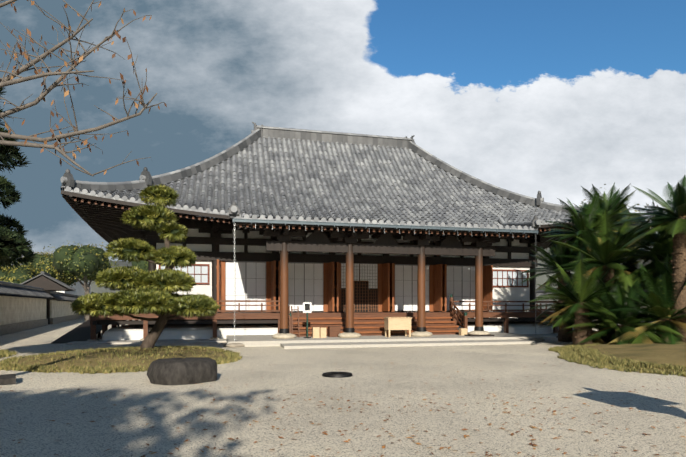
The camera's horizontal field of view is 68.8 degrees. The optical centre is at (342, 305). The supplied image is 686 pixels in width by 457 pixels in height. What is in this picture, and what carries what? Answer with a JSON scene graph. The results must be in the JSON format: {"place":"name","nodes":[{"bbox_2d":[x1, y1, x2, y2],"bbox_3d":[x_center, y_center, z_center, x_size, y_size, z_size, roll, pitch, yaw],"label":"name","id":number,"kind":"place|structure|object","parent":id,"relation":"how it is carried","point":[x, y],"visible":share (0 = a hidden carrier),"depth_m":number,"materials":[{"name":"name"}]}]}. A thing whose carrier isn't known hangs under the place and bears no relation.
{"place":"outdoors","nodes":[
{"label":"outdoors","id":0,"kind":"place"},
{"bbox_2d":[1,252,90,295],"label":"back building","id":1,"kind":"structure","parent":0,"point":[79,290],"depth_m":64.78,"materials":[{"name":"paint"}]},
{"bbox_2d":[0,318,685,456],"bbox_3d":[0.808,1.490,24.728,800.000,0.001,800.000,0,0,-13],"label":"gravel ground","id":2,"kind":"structure","parent":0,"point":[38,431],"depth_m":7.38,"materials":[{"name":"beige gravel"}]},
{"bbox_2d":[0,374,15,384],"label":"stone block","id":3,"kind":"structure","parent":2,"relation":"on","point":[7,379],"depth_m":9.42,"materials":[{"name":"grey stone"}]},
{"bbox_2d":[0,349,16,358],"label":"lawn","id":4,"kind":"structure","parent":2,"relation":"on","point":[5,353],"depth_m":14.91,"materials":[{"name":"green plant"}]},
{"bbox_2d":[0,87,39,270],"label":"old pine","id":5,"kind":"object","parent":2,"relation":"on","point":[15,245],"visible":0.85,"depth_m":12.57,"materials":[{"name":"green plant"}]},
{"bbox_2d":[0,262,43,283],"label":"tree","id":6,"kind":"object","parent":2,"relation":"on","point":[17,276],"visible":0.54,"depth_m":38.15,"materials":[{"name":"green plant"}]},
{"bbox_2d":[0,271,83,335],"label":"boundary wall","id":7,"kind":"structure","parent":2,"relation":"on","point":[37,301],"depth_m":33.36,"materials":[{"name":"plaster"},{"name":"dark tile"},{"name":"dark wood"}]},
{"bbox_2d":[23,250,76,291],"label":"tree","id":8,"kind":"object","parent":2,"relation":"on","point":[37,261],"visible":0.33,"depth_m":48.89,"materials":[{"name":"green plant"}]},
{"bbox_2d":[40,242,118,320],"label":"tree","id":9,"kind":"object","parent":2,"relation":"on","point":[86,263],"visible":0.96,"depth_m":46.97,"materials":[{"name":"green plant"}]},
{"bbox_2d":[0,0,166,175],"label":"bare cherry tree","id":10,"kind":"object","parent":2,"relation":"on","point":[7,80],"visible":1,"depth_m":6.72,"materials":[{"name":"brown plant"}]},
{"bbox_2d":[51,320,119,343],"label":"side ramp","id":11,"kind":"structure","parent":2,"relation":"on","point":[82,332],"depth_m":21.39,"materials":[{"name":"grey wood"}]},
{"bbox_2d":[0,345,241,373],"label":"lawn","id":12,"kind":"structure","parent":2,"relation":"on","point":[109,360],"depth_m":12.80,"materials":[{"name":"green plant"}]},
{"bbox_2d":[126,259,147,271],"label":"tree","id":13,"kind":"object","parent":2,"relation":"on","point":[142,265],"depth_m":58.05,"materials":[{"name":"green plant"}]},
{"bbox_2d":[70,184,219,348],"bbox_3d":[-6.069,-1.068,15.623,4.486,5.405,3.625,0,0,-13],"label":"garden pine","id":14,"kind":"object","parent":2,"relation":"on","point":[145,292],"visible":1,"depth_m":15.20,"materials":[{"name":"green plant"}]},
{"bbox_2d":[147,357,216,385],"bbox_3d":[-3.145,1.307,9.816,1.329,0.537,1.060,0,0,-13],"label":"garden rock","id":15,"kind":"object","parent":2,"relation":"on","point":[181,371],"visible":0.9,"depth_m":9.45,"materials":[{"name":"grey stone"}]},
{"bbox_2d":[66,332,557,348],"bbox_3d":[1.726,1.390,20.861,24.600,0.200,5.550,0,0,-13],"label":"stone apron","id":16,"kind":"object","parent":2,"relation":"on","point":[500,338],"visible":0.6,"depth_m":19.26,"materials":[{"name":"grey stone"}]},
{"bbox_2d":[288,306,299,337],"bbox_3d":[-2.097,0.665,20.185,0.650,1.263,0.448,0,0,-13],"label":"ladder rack","id":17,"kind":"object","parent":16,"relation":"on","point":[289,327],"visible":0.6,"depth_m":20.19,"materials":[{"name":"brown wood"}]},
{"bbox_2d":[303,302,311,337],"bbox_3d":[-1.410,0.585,19.782,0.290,1.410,0.290,0,0,32],"label":"sign post","id":18,"kind":"object","parent":16,"relation":"on","point":[307,307],"visible":1,"depth_m":19.77,"materials":[{"name":"white metal"}]},
{"bbox_2d":[87,218,591,346],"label":"temple hall","id":19,"kind":"structure","parent":16,"relation":"on","point":[253,281],"depth_m":23.28,"materials":[{"name":"brown wood"}]},
{"bbox_2d":[60,122,580,248],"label":"temple roof","id":20,"kind":"structure","parent":19,"relation":"attached to","point":[262,163],"depth_m":25.48,"materials":[{"name":"grey tile"}]},
{"bbox_2d":[383,317,411,336],"bbox_3d":[2.250,0.882,20.600,1.040,0.815,0.580,0,0,-13],"label":"offering box","id":21,"kind":"object","parent":16,"relation":"on","point":[397,323],"visible":1,"depth_m":20.37,"materials":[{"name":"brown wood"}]},
{"bbox_2d":[312,326,494,337],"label":"wooden boxes","id":22,"kind":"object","parent":16,"relation":"on","point":[319,332],"depth_m":20.38,"materials":[{"name":"beige wood"}]},
{"bbox_2d":[322,371,352,377],"bbox_3d":[-0.120,1.459,10.629,0.660,0.061,0.660,0,0,-13],"label":"manhole cover","id":23,"kind":"object","parent":2,"relation":"on","point":[335,374],"visible":1,"depth_m":10.44,"materials":[{"name":"black metal"}]},
{"bbox_2d":[2,363,685,456],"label":"fallen leaves","id":24,"kind":"object","parent":2,"relation":"on","point":[512,434],"visible":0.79,"depth_m":6.15,"materials":[{"name":"brown plant"}]},
{"bbox_2d":[519,234,586,341],"bbox_3d":[9.059,-0.691,20.559,3.240,4.512,3.034,0,0,-13],"label":"cycad","id":25,"kind":"object","parent":2,"relation":"on","point":[550,265],"visible":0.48,"depth_m":20.49,"materials":[{"name":"green plant"}]},
{"bbox_2d":[539,290,614,343],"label":"cycad","id":26,"kind":"object","parent":2,"relation":"on","point":[570,322],"visible":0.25,"depth_m":18.37,"materials":[{"name":"green plant"}]},
{"bbox_2d":[526,249,635,344],"bbox_3d":[8.547,-0.192,18.061,3.679,3.514,3.383,0,0,28],"label":"cycad","id":27,"kind":"object","parent":2,"relation":"on","point":[582,289],"visible":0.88,"depth_m":17.65,"materials":[{"name":"green plant"}]},
{"bbox_2d":[540,191,628,301],"bbox_3d":[9.719,-1.500,20.226,3.313,6.129,3.596,0,0,-41],"label":"cycad","id":28,"kind":"object","parent":2,"relation":"on","point":[578,219],"visible":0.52,"depth_m":19.99,"materials":[{"name":"green plant"}]},
{"bbox_2d":[541,184,650,320],"bbox_3d":[17.905,-3.431,35.405,8.294,10.156,8.680,0,0,18],"label":"tree","id":29,"kind":"object","parent":2,"relation":"on","point":[627,217],"visible":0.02,"depth_m":33.01,"materials":[{"name":"green plant"}]},
{"bbox_2d":[560,182,653,276],"bbox_3d":[10.969,-1.750,20.842,3.529,6.630,4.083,0,0,-13],"label":"cycad","id":30,"kind":"object","parent":2,"relation":"on","point":[613,203],"visible":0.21,"depth_m":20.48,"materials":[{"name":"green plant"}]},
{"bbox_2d":[549,208,669,342],"bbox_3d":[9.879,-0.918,18.597,4.014,4.967,4.082,0,0,-39],"label":"cycad","id":31,"kind":"object","parent":2,"relation":"on","point":[604,253],"visible":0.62,"depth_m":18.14,"materials":[{"name":"green plant"}]},
{"bbox_2d":[548,339,685,376],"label":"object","id":32,"kind":"object","parent":2,"relation":"on","point":[660,358],"visible":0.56,"depth_m":13.07,"materials":[{"name":"green plant"}]},
{"bbox_2d":[562,272,683,344],"bbox_3d":[9.639,0.390,17.001,3.680,3.203,4.074,0,0,-13],"label":"cycad","id":33,"kind":"object","parent":2,"relation":"on","point":[632,291],"visible":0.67,"depth_m":16.84,"materials":[{"name":"green plant"}]},
{"bbox_2d":[591,248,660,320],"bbox_3d":[11.265,-0.453,19.465,3.899,4.036,3.986,0,0,-13],"label":"cycad","id":34,"kind":"object","parent":2,"relation":"on","point":[629,263],"visible":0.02,"depth_m":19.09,"materials":[{"name":"green plant"}]},
{"bbox_2d":[599,253,685,344],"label":"cycad","id":35,"kind":"object","parent":2,"relation":"on","point":[658,301],"visible":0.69,"depth_m":16.18,"materials":[{"name":"green plant"}]},
{"bbox_2d":[612,201,672,290],"bbox_3d":[11.892,-1.195,18.193,4.660,5.520,4.465,0,0,-13],"label":"cycad","id":36,"kind":"object","parent":2,"relation":"on","point":[669,245],"visible":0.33,"depth_m":17.74,"materials":[{"name":"green plant"}]},
{"bbox_2d":[612,175,685,341],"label":"cycad","id":37,"kind":"object","parent":2,"relation":"on","point":[676,213],"visible":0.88,"depth_m":16.28,"materials":[{"name":"green plant"}]},
{"bbox_2d":[626,205,671,274],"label":"cycad","id":38,"kind":"object","parent":2,"relation":"on","point":[640,260],"visible":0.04,"depth_m":19.20,"materials":[{"name":"green plant"}]},
{"bbox_2d":[639,250,674,338],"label":"cycad","id":39,"kind":"object","parent":2,"relation":"on","point":[659,264],"visible":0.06,"depth_m":16.86,"materials":[{"name":"green plant"}]},
{"bbox_2d":[0,0,685,260],"label":"sky","id":40,"kind":"structure","parent":0,"point":[554,98],"materials":[{"name":"white"}]},
{"bbox_2d":[91,248,650,292],"bbox_3d":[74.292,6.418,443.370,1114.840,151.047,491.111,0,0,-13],"label":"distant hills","id":41,"kind":"structure","parent":0,"point":[542,279],"depth_m":402.55,"materials":[{"name":"green plant"}]},
{"bbox_2d":[509,288,653,322],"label":"boundary wall","id":42,"kind":"structure","parent":0,"point":[539,292],"depth_m":52.26,"materials":[{"name":"paint"}]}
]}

